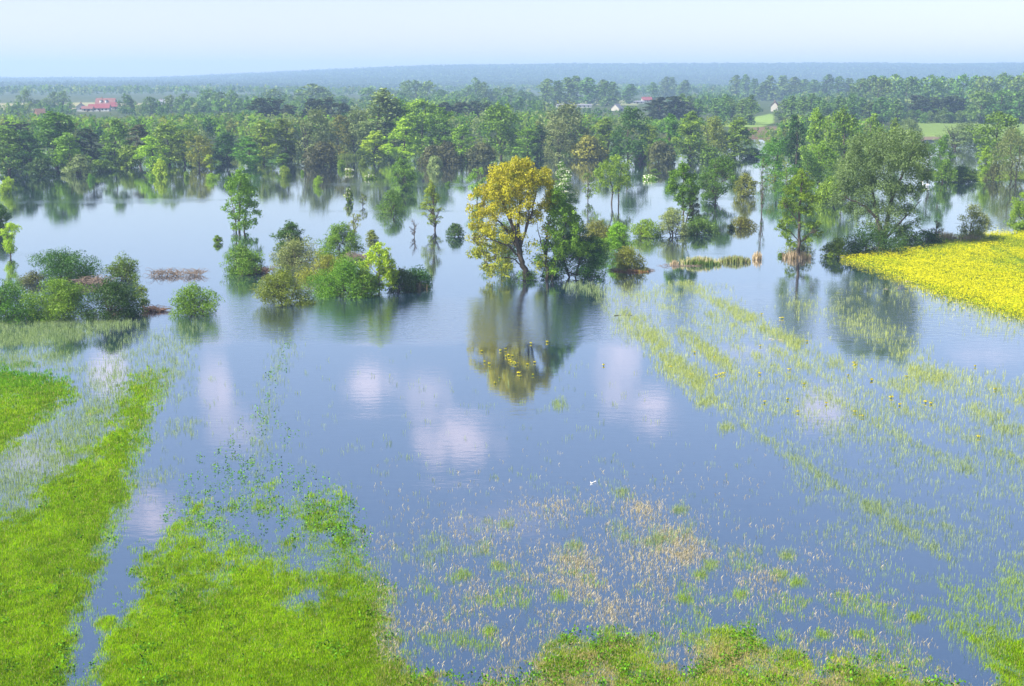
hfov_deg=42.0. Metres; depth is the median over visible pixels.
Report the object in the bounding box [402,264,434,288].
bush
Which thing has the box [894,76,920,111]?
leafy tree
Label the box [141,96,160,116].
leafy tree
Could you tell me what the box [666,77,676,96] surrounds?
poplar tree
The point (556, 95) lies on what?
poplar tree
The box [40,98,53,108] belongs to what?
leafy tree
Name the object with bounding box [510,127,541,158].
alder tree
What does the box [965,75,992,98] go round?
leafy tree
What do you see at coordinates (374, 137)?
alder tree
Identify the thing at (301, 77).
hill forest
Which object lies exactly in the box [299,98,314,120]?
pine tree
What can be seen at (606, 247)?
bush
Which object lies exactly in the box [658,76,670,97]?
poplar tree
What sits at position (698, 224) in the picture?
bush
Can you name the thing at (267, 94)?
leafy tree
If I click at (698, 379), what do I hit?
marsh grass
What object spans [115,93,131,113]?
leafy tree
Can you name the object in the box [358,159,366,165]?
bush
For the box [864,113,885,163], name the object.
alder tree
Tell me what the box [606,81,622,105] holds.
poplar tree
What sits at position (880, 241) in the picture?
bush
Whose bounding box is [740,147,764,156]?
bush
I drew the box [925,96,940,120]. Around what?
pine tree
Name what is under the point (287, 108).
pine tree
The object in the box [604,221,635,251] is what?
bush
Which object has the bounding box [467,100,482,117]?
pine tree
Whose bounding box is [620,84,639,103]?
poplar tree
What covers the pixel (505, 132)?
leafy tree
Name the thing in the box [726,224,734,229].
bush
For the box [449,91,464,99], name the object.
leafy tree
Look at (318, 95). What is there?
leafy tree
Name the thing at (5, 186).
bush
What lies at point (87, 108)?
grey shed
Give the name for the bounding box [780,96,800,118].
poplar tree
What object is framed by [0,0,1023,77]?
sky
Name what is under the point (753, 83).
poplar tree
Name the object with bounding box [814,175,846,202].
bush
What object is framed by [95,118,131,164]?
alder tree
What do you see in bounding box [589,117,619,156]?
alder tree
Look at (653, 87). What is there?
poplar tree
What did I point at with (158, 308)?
brush pile
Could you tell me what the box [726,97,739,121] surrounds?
poplar tree
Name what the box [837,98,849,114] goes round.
poplar tree
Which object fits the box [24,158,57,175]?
bush
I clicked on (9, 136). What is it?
alder tree
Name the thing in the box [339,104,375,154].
willow tree
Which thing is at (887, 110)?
poplar tree
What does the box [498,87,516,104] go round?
leafy tree
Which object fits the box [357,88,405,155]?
poplar tree
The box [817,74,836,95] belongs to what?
poplar tree
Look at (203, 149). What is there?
leafy tree
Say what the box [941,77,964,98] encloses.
leafy tree
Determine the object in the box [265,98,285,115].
pine tree
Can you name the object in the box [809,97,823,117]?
poplar tree
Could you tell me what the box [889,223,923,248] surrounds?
bush
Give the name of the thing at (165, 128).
alder tree
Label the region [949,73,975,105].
leafy tree
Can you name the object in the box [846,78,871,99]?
leafy tree
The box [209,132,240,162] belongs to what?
alder tree
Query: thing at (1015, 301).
flowers
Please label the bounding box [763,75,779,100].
poplar tree
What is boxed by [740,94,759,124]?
poplar tree
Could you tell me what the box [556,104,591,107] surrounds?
long white shed
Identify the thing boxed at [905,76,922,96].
leafy tree
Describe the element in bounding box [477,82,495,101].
leafy tree
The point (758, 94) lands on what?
poplar tree
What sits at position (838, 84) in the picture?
poplar tree
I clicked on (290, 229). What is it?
bush
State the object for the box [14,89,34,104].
leafy tree
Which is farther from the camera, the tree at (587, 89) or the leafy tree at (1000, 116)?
the tree at (587, 89)
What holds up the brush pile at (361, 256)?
on the water
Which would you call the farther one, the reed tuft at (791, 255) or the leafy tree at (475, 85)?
the leafy tree at (475, 85)
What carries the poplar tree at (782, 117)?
on the ground at (766, 116)
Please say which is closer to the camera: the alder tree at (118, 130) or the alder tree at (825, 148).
the alder tree at (825, 148)
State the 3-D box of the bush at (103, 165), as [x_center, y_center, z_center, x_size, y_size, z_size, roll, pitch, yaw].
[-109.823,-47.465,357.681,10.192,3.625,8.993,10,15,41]
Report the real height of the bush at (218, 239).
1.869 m
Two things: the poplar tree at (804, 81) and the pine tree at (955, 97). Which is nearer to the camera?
the pine tree at (955, 97)
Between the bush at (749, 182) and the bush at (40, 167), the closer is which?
the bush at (749, 182)
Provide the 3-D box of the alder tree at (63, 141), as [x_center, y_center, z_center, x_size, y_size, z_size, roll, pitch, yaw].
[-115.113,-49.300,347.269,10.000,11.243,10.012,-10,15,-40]
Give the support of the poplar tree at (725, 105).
on the ground at (766, 116)
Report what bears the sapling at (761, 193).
on the ground at (766, 116)
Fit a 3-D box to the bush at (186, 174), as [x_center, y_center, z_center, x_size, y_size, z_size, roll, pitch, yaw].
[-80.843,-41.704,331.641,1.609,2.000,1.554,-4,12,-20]
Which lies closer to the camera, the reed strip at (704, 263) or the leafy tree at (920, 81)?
the reed strip at (704, 263)
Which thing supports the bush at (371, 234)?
on the ground at (766, 116)
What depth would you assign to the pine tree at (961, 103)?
766.52 m
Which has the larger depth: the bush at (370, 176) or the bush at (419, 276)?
the bush at (370, 176)
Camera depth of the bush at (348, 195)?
266.43 m
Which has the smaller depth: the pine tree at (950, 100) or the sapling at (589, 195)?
the sapling at (589, 195)
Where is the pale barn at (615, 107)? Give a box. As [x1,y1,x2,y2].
[610,104,623,110]
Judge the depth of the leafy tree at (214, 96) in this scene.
946.30 m
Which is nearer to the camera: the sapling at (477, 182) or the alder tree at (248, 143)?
the sapling at (477, 182)
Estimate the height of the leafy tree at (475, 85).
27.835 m
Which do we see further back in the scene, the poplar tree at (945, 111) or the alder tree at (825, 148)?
the poplar tree at (945, 111)
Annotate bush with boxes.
[0,176,16,193]
[0,204,13,231]
[0,279,44,324]
[17,270,46,284]
[19,276,97,322]
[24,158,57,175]
[25,246,106,283]
[60,153,93,174]
[81,275,148,320]
[87,173,94,180]
[90,159,118,170]
[102,251,140,281]
[113,145,143,167]
[148,173,155,178]
[152,157,167,176]
[168,280,224,316]
[183,171,189,177]
[206,173,218,179]
[213,235,222,242]
[218,244,265,274]
[248,264,318,306]
[269,219,310,248]
[269,234,325,268]
[278,165,291,176]
[293,252,343,280]
[301,141,336,165]
[301,254,385,299]
[312,175,322,185]
[314,221,365,257]
[337,159,345,167]
[343,187,353,201]
[345,168,354,172]
[349,268,380,297]
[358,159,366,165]
[364,173,377,178]
[365,230,378,239]
[373,188,405,213]
[386,266,417,292]
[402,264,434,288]
[416,144,443,164]
[426,155,443,169]
[437,141,468,163]
[445,223,465,236]
[463,142,499,162]
[481,218,527,267]
[517,269,540,280]
[535,225,612,280]
[569,135,609,159]
[580,218,610,239]
[587,237,611,254]
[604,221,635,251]
[608,244,649,271]
[628,218,663,237]
[634,151,646,160]
[642,174,657,179]
[648,140,676,162]
[655,207,690,235]
[684,215,720,234]
[686,193,701,216]
[694,146,723,161]
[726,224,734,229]
[731,172,758,196]
[731,216,758,228]
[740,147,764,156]
[777,239,815,258]
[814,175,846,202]
[818,236,853,257]
[840,222,913,257]
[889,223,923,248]
[911,228,948,246]
[934,158,957,181]
[952,164,985,181]
[955,202,997,240]
[982,162,1002,179]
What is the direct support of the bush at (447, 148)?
on the ground at (766, 116)
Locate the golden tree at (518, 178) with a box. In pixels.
[464,155,559,279]
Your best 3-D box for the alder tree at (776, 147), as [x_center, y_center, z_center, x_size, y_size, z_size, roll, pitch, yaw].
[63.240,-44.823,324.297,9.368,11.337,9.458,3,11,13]
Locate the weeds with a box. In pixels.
[0,340,1023,685]
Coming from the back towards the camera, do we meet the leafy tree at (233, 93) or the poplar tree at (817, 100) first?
the leafy tree at (233, 93)
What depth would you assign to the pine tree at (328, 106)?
584.70 m
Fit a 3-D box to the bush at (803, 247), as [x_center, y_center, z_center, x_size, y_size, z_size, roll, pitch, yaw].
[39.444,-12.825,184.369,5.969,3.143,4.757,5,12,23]
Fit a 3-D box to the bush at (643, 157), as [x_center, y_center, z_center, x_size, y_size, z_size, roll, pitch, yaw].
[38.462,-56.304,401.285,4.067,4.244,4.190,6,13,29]
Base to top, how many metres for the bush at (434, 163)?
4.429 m
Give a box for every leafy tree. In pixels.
[11,104,26,114]
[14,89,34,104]
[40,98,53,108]
[46,92,62,107]
[55,91,71,108]
[63,102,76,113]
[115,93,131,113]
[126,98,137,113]
[133,104,146,115]
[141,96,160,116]
[163,95,178,113]
[166,128,205,163]
[172,93,191,113]
[182,97,201,113]
[184,135,214,167]
[196,89,220,112]
[208,91,232,113]
[224,89,238,111]
[261,88,286,99]
[284,89,314,106]
[291,83,331,106]
[316,91,337,100]
[323,114,356,155]
[334,96,350,107]
[355,241,399,293]
[357,87,377,105]
[393,91,408,96]
[393,98,450,156]
[399,80,416,96]
[404,79,425,100]
[416,80,437,97]
[430,89,449,97]
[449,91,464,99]
[460,85,476,98]
[471,77,479,97]
[474,101,526,157]
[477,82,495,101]
[488,88,501,102]
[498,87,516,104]
[514,90,531,104]
[524,92,539,103]
[529,188,596,279]
[591,154,633,202]
[608,106,653,161]
[692,155,739,201]
[772,164,805,200]
[789,151,825,196]
[815,105,865,176]
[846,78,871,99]
[854,75,882,101]
[863,77,894,101]
[881,78,901,100]
[883,74,906,99]
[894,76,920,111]
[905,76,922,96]
[914,77,934,97]
[917,140,943,183]
[920,74,948,110]
[931,76,949,95]
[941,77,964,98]
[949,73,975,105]
[961,75,985,96]
[962,90,1001,123]
[962,110,1023,164]
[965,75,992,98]
[976,76,1001,111]
[979,89,1020,123]
[988,72,1008,91]
[1000,75,1020,98]
[1002,90,1023,122]
[1003,74,1023,101]
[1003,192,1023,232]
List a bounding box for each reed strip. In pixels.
[680,255,721,264]
[685,259,719,265]
[719,255,750,262]
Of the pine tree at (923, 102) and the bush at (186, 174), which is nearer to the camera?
the bush at (186, 174)
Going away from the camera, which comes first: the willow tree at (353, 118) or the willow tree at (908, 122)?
the willow tree at (353, 118)
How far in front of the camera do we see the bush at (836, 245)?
183.50 m
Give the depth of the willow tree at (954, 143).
471.39 m
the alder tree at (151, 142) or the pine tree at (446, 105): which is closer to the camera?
the alder tree at (151, 142)
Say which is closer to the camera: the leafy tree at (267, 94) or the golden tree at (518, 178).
the golden tree at (518, 178)
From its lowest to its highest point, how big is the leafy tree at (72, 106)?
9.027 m
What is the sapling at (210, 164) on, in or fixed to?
in the water
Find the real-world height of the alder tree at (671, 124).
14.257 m
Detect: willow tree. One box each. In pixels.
[289,105,342,160]
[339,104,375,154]
[376,96,422,155]
[539,100,594,155]
[541,117,571,159]
[696,115,730,155]
[825,124,937,238]
[900,117,924,142]
[930,121,983,148]
[989,126,1023,180]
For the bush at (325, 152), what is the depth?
377.13 m
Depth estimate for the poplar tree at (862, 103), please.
751.52 m
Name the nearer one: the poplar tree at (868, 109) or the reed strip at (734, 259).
the reed strip at (734, 259)
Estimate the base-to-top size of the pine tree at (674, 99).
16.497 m
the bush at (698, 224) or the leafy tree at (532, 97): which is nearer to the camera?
the bush at (698, 224)
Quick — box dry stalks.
[346,436,994,685]
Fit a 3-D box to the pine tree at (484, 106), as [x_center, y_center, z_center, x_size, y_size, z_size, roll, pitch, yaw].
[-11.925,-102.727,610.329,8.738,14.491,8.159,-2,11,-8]
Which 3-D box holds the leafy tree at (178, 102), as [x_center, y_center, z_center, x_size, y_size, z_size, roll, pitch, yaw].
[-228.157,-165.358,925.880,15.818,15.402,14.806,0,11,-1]
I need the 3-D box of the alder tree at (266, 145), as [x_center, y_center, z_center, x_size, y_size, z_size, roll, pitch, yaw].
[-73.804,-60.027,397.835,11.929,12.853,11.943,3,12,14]
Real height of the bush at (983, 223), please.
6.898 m
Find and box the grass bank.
[934,241,987,246]
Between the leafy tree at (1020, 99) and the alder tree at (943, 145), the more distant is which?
the leafy tree at (1020, 99)
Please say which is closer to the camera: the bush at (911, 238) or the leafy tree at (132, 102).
the bush at (911, 238)
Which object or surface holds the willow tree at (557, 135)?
on the ground at (766, 116)
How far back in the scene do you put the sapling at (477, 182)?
265.62 m
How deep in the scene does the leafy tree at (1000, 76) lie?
1059.17 m
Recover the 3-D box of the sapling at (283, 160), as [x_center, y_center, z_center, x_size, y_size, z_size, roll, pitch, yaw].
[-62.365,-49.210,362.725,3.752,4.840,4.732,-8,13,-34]
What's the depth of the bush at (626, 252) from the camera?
170.56 m
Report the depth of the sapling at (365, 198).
256.84 m
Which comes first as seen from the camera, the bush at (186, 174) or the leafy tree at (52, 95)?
the bush at (186, 174)
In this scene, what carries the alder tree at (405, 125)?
on the ground at (766, 116)
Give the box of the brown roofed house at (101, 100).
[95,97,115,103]
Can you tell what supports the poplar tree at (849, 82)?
on the ground at (766, 116)
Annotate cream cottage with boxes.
[771,100,778,110]
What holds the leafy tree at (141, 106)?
on the ground at (766, 116)
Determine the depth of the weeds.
57.27 m
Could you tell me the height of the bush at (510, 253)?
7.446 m
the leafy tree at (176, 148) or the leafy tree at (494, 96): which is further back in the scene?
the leafy tree at (494, 96)
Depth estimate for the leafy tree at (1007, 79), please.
1006.42 m
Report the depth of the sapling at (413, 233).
207.39 m
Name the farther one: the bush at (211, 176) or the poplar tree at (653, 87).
the poplar tree at (653, 87)
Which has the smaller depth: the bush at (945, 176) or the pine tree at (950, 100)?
the bush at (945, 176)
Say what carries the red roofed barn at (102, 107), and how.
on the ground at (766, 116)
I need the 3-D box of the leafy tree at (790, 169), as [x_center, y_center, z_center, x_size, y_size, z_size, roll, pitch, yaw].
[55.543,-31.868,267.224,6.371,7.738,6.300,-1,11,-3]
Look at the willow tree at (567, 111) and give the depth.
427.72 m
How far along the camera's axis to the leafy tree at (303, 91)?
1125.16 m
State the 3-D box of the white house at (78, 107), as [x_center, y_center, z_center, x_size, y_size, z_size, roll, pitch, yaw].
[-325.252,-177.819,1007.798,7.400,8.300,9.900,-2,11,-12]
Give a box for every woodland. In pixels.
[0,88,1022,116]
[0,108,903,144]
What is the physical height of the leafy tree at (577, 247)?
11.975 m
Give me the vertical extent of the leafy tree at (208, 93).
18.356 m
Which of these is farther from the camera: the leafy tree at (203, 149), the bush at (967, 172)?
the leafy tree at (203, 149)
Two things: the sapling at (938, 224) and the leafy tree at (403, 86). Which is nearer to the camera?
the sapling at (938, 224)
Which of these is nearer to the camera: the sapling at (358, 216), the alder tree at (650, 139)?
the sapling at (358, 216)
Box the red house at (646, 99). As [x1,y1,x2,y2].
[641,96,651,101]
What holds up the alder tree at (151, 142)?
on the ground at (766, 116)
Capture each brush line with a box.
[144,267,207,276]
[608,267,655,270]
[661,263,700,265]
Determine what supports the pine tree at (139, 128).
on the ground at (766, 116)
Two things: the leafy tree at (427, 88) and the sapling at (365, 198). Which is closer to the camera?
the sapling at (365, 198)
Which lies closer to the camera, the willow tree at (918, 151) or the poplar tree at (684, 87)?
the willow tree at (918, 151)
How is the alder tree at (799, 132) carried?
on the ground at (766, 116)
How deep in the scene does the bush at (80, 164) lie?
343.32 m
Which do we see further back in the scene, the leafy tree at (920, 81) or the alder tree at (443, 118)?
the leafy tree at (920, 81)
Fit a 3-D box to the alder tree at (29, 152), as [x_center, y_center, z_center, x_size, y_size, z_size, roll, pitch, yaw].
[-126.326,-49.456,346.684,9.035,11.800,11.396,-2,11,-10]
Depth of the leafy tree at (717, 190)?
265.52 m
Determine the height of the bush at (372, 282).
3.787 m
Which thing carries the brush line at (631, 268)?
on the water
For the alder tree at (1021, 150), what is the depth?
348.82 m
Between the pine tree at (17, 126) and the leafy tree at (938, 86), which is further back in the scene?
the leafy tree at (938, 86)
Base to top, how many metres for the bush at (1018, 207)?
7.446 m
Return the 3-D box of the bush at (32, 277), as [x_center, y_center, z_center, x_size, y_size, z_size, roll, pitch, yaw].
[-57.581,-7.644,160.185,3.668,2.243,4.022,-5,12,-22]
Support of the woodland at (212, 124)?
on the ground at (766, 116)
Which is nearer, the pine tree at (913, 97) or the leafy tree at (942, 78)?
the pine tree at (913, 97)
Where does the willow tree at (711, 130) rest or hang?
on the ground at (766, 116)
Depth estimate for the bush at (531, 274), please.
163.06 m
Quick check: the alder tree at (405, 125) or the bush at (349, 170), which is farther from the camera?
the alder tree at (405, 125)
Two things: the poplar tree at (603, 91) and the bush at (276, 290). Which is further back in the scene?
the poplar tree at (603, 91)
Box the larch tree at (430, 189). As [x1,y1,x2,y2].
[419,180,444,229]
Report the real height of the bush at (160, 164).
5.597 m
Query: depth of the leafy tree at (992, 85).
972.98 m
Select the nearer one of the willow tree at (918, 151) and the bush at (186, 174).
the willow tree at (918, 151)
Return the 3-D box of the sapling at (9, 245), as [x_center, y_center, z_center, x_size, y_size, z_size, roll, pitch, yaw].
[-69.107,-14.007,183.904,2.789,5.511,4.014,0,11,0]
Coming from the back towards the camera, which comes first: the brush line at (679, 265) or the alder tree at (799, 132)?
the alder tree at (799, 132)
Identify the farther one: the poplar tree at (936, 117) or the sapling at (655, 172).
the poplar tree at (936, 117)
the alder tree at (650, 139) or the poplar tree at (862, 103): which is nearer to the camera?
the alder tree at (650, 139)
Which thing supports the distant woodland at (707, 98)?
on the ground at (766, 116)
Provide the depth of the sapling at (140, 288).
141.42 m
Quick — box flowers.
[838,229,1023,327]
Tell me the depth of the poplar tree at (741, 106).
732.01 m
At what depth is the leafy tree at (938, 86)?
987.68 m
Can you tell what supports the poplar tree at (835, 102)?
on the ground at (766, 116)
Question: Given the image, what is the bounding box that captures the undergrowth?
[21,123,1022,188]
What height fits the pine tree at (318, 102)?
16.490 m
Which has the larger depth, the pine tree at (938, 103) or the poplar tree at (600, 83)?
the poplar tree at (600, 83)
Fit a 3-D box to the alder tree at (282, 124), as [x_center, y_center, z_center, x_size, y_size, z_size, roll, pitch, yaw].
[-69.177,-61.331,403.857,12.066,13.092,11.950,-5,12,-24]
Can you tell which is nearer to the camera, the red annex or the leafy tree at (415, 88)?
the red annex
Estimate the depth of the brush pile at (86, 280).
159.00 m
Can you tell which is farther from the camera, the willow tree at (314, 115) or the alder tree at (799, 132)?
the willow tree at (314, 115)
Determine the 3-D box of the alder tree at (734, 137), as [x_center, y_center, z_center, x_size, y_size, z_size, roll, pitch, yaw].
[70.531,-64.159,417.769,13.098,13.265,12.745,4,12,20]
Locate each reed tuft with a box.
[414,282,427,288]
[614,269,648,271]
[670,260,678,264]
[752,251,761,259]
[781,249,810,258]
[936,231,958,241]
[958,233,984,242]
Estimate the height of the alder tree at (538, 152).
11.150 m
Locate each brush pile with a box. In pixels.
[68,274,116,284]
[141,304,171,311]
[234,264,275,273]
[346,252,366,259]
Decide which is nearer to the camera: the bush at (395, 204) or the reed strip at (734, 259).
the reed strip at (734, 259)
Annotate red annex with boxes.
[111,102,119,108]
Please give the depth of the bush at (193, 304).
138.22 m
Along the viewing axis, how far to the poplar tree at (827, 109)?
694.40 m
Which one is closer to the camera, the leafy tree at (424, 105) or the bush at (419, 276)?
the bush at (419, 276)
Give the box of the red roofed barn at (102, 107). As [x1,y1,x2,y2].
[88,104,111,110]
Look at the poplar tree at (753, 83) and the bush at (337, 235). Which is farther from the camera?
the poplar tree at (753, 83)
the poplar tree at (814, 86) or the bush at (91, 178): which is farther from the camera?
the poplar tree at (814, 86)
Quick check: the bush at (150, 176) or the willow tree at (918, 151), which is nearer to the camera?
the willow tree at (918, 151)
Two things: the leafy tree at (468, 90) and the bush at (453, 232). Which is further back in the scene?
the leafy tree at (468, 90)
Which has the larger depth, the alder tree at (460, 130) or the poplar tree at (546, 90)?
the poplar tree at (546, 90)
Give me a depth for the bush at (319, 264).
162.78 m
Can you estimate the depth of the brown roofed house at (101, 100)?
1082.45 m
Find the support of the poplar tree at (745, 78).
on the ground at (766, 116)
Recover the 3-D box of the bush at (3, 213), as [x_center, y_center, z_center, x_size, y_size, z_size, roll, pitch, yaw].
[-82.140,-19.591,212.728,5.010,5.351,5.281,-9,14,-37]
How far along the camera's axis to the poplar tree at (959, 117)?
734.31 m
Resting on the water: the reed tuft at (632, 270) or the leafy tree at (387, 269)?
the reed tuft at (632, 270)
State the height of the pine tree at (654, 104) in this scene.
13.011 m
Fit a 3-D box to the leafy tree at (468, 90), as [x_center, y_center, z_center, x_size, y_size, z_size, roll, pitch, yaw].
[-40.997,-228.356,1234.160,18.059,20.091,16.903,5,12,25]
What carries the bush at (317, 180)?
on the ground at (766, 116)
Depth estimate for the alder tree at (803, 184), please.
180.63 m
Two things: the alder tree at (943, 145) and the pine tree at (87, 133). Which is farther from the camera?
the pine tree at (87, 133)
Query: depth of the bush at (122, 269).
162.78 m
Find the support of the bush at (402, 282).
on the ground at (766, 116)
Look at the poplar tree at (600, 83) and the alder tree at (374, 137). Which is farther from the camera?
the poplar tree at (600, 83)
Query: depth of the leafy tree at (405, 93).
1254.49 m
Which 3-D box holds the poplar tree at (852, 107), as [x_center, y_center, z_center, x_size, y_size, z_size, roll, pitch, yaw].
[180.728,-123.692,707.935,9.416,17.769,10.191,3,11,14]
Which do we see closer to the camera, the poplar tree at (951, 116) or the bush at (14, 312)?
the bush at (14, 312)
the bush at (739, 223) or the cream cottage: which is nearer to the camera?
the bush at (739, 223)
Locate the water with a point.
(454, 319)
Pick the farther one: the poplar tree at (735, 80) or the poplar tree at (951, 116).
the poplar tree at (735, 80)
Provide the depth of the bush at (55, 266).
160.59 m
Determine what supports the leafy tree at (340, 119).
on the ground at (766, 116)
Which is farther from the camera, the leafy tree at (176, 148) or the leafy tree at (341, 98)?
the leafy tree at (341, 98)
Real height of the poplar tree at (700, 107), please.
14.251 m
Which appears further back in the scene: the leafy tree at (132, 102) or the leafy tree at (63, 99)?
the leafy tree at (63, 99)
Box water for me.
[0,139,1023,685]
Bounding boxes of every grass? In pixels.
[0,279,1023,677]
[0,356,1023,685]
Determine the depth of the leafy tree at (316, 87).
1102.12 m
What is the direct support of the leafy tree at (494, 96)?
on the ground at (766, 116)
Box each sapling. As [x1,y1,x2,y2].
[0,222,22,256]
[132,284,149,307]
[203,154,217,171]
[275,153,288,167]
[347,213,361,235]
[359,193,367,205]
[409,220,418,236]
[464,167,488,201]
[581,172,596,200]
[651,169,661,175]
[758,158,767,212]
[933,220,943,233]
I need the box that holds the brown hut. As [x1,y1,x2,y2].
[34,108,45,114]
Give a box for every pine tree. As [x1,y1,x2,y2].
[0,121,34,150]
[70,128,104,161]
[125,124,151,162]
[245,97,274,120]
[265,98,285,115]
[276,104,298,117]
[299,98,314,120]
[308,99,331,118]
[323,96,339,116]
[333,103,350,134]
[436,102,454,111]
[449,102,469,115]
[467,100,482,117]
[477,102,490,119]
[642,102,663,120]
[647,97,674,119]
[663,96,687,118]
[676,101,694,119]
[906,95,926,119]
[911,98,931,114]
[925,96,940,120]
[934,99,946,111]
[939,96,958,114]
[948,95,962,115]
[956,98,969,115]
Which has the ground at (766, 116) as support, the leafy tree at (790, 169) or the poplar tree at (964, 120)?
the poplar tree at (964, 120)
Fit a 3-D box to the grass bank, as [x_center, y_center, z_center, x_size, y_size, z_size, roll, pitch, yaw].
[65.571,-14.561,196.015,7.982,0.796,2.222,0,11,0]
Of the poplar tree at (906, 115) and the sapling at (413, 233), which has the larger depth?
the poplar tree at (906, 115)
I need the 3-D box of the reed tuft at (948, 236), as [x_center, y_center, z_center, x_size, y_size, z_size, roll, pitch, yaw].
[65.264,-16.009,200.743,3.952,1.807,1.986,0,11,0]
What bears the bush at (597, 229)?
on the ground at (766, 116)
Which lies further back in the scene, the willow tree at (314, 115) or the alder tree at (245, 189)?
the willow tree at (314, 115)
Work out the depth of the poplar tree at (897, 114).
714.36 m
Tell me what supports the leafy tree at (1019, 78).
on the ground at (766, 116)
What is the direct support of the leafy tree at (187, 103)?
on the ground at (766, 116)
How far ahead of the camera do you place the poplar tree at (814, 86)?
1508.43 m
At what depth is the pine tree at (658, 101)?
695.39 m
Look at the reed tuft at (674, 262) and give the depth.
176.23 m
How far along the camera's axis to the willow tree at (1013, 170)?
321.69 m
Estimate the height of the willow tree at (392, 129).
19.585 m
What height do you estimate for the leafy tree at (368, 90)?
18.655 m
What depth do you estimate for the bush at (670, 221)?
208.38 m
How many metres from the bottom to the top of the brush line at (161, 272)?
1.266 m
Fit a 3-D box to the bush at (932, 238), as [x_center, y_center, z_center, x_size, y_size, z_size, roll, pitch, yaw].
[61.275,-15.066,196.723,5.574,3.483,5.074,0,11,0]
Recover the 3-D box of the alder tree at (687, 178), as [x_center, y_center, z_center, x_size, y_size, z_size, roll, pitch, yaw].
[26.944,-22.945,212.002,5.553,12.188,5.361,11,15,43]
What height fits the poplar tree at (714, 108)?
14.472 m
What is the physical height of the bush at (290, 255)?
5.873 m
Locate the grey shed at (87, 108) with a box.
[81,106,94,111]
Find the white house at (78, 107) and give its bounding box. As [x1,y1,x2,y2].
[76,102,84,111]
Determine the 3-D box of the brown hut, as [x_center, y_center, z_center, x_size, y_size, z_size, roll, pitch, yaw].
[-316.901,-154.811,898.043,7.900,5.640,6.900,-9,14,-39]
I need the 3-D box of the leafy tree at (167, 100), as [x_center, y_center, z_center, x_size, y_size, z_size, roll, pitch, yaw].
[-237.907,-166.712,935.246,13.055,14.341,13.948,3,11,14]
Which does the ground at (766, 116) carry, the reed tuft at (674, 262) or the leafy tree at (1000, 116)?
the leafy tree at (1000, 116)
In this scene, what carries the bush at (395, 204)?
on the ground at (766, 116)
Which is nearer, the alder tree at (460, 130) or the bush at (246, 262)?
the bush at (246, 262)
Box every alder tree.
[0,127,37,173]
[6,130,40,170]
[26,111,85,167]
[48,132,91,173]
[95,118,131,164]
[133,135,170,168]
[151,120,188,163]
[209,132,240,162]
[220,166,262,231]
[228,136,263,166]
[245,120,287,161]
[269,119,300,160]
[357,130,387,158]
[381,118,423,159]
[391,157,416,188]
[421,107,461,152]
[450,125,477,154]
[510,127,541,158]
[528,124,554,158]
[553,161,580,210]
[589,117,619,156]
[639,124,666,155]
[650,113,683,155]
[665,160,699,226]
[670,110,708,160]
[720,117,757,157]
[753,135,788,180]
[773,167,823,258]
[781,114,809,169]
[798,107,827,166]
[804,140,838,193]
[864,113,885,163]
[885,117,900,163]
[931,134,956,179]
[1016,134,1023,170]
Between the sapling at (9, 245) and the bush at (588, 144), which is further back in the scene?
the bush at (588, 144)
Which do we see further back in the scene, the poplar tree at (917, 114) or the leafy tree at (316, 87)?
the leafy tree at (316, 87)
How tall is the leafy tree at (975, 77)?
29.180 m
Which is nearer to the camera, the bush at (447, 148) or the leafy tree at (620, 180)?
the leafy tree at (620, 180)
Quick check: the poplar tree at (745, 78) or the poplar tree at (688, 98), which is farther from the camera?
the poplar tree at (745, 78)
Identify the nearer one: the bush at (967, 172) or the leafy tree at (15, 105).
the bush at (967, 172)
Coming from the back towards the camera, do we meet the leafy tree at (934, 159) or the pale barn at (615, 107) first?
the pale barn at (615, 107)
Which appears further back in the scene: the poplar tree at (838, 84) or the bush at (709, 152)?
the poplar tree at (838, 84)
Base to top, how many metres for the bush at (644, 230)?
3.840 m
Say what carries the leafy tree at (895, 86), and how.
on the ground at (766, 116)
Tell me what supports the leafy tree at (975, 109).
on the ground at (766, 116)
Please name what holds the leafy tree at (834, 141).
on the ground at (766, 116)
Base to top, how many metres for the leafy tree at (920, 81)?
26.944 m
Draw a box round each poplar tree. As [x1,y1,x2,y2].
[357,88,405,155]
[536,78,554,103]
[546,80,564,105]
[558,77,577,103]
[566,76,584,103]
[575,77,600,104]
[593,79,604,104]
[597,81,615,106]
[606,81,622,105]
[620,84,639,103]
[646,82,660,99]
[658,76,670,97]
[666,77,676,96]
[675,93,685,120]
[676,80,691,96]
[684,96,695,113]
[692,99,708,119]
[707,98,722,120]
[716,94,730,124]
[725,75,743,97]
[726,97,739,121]
[732,99,753,121]
[738,74,751,97]
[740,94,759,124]
[747,78,762,98]
[754,81,770,100]
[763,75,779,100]
[772,99,789,121]
[773,75,791,99]
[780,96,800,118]
[782,77,803,94]
[792,97,812,116]
[795,79,810,93]
[804,93,816,116]
[805,79,824,94]
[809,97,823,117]
[814,100,832,116]
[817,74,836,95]
[828,76,847,94]
[830,96,842,113]
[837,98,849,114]
[844,78,853,93]
[844,93,861,119]
[856,98,867,119]
[860,102,877,119]
[870,96,891,124]
[880,102,895,121]
[887,99,905,123]
[901,112,911,120]
[912,109,922,122]
[927,110,935,122]
[933,109,941,122]
[938,108,949,122]
[946,112,956,122]
[955,110,964,122]
[961,110,967,122]
[976,145,993,173]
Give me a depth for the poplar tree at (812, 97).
750.30 m
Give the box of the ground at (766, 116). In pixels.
[0,66,1023,685]
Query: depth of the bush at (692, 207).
236.84 m

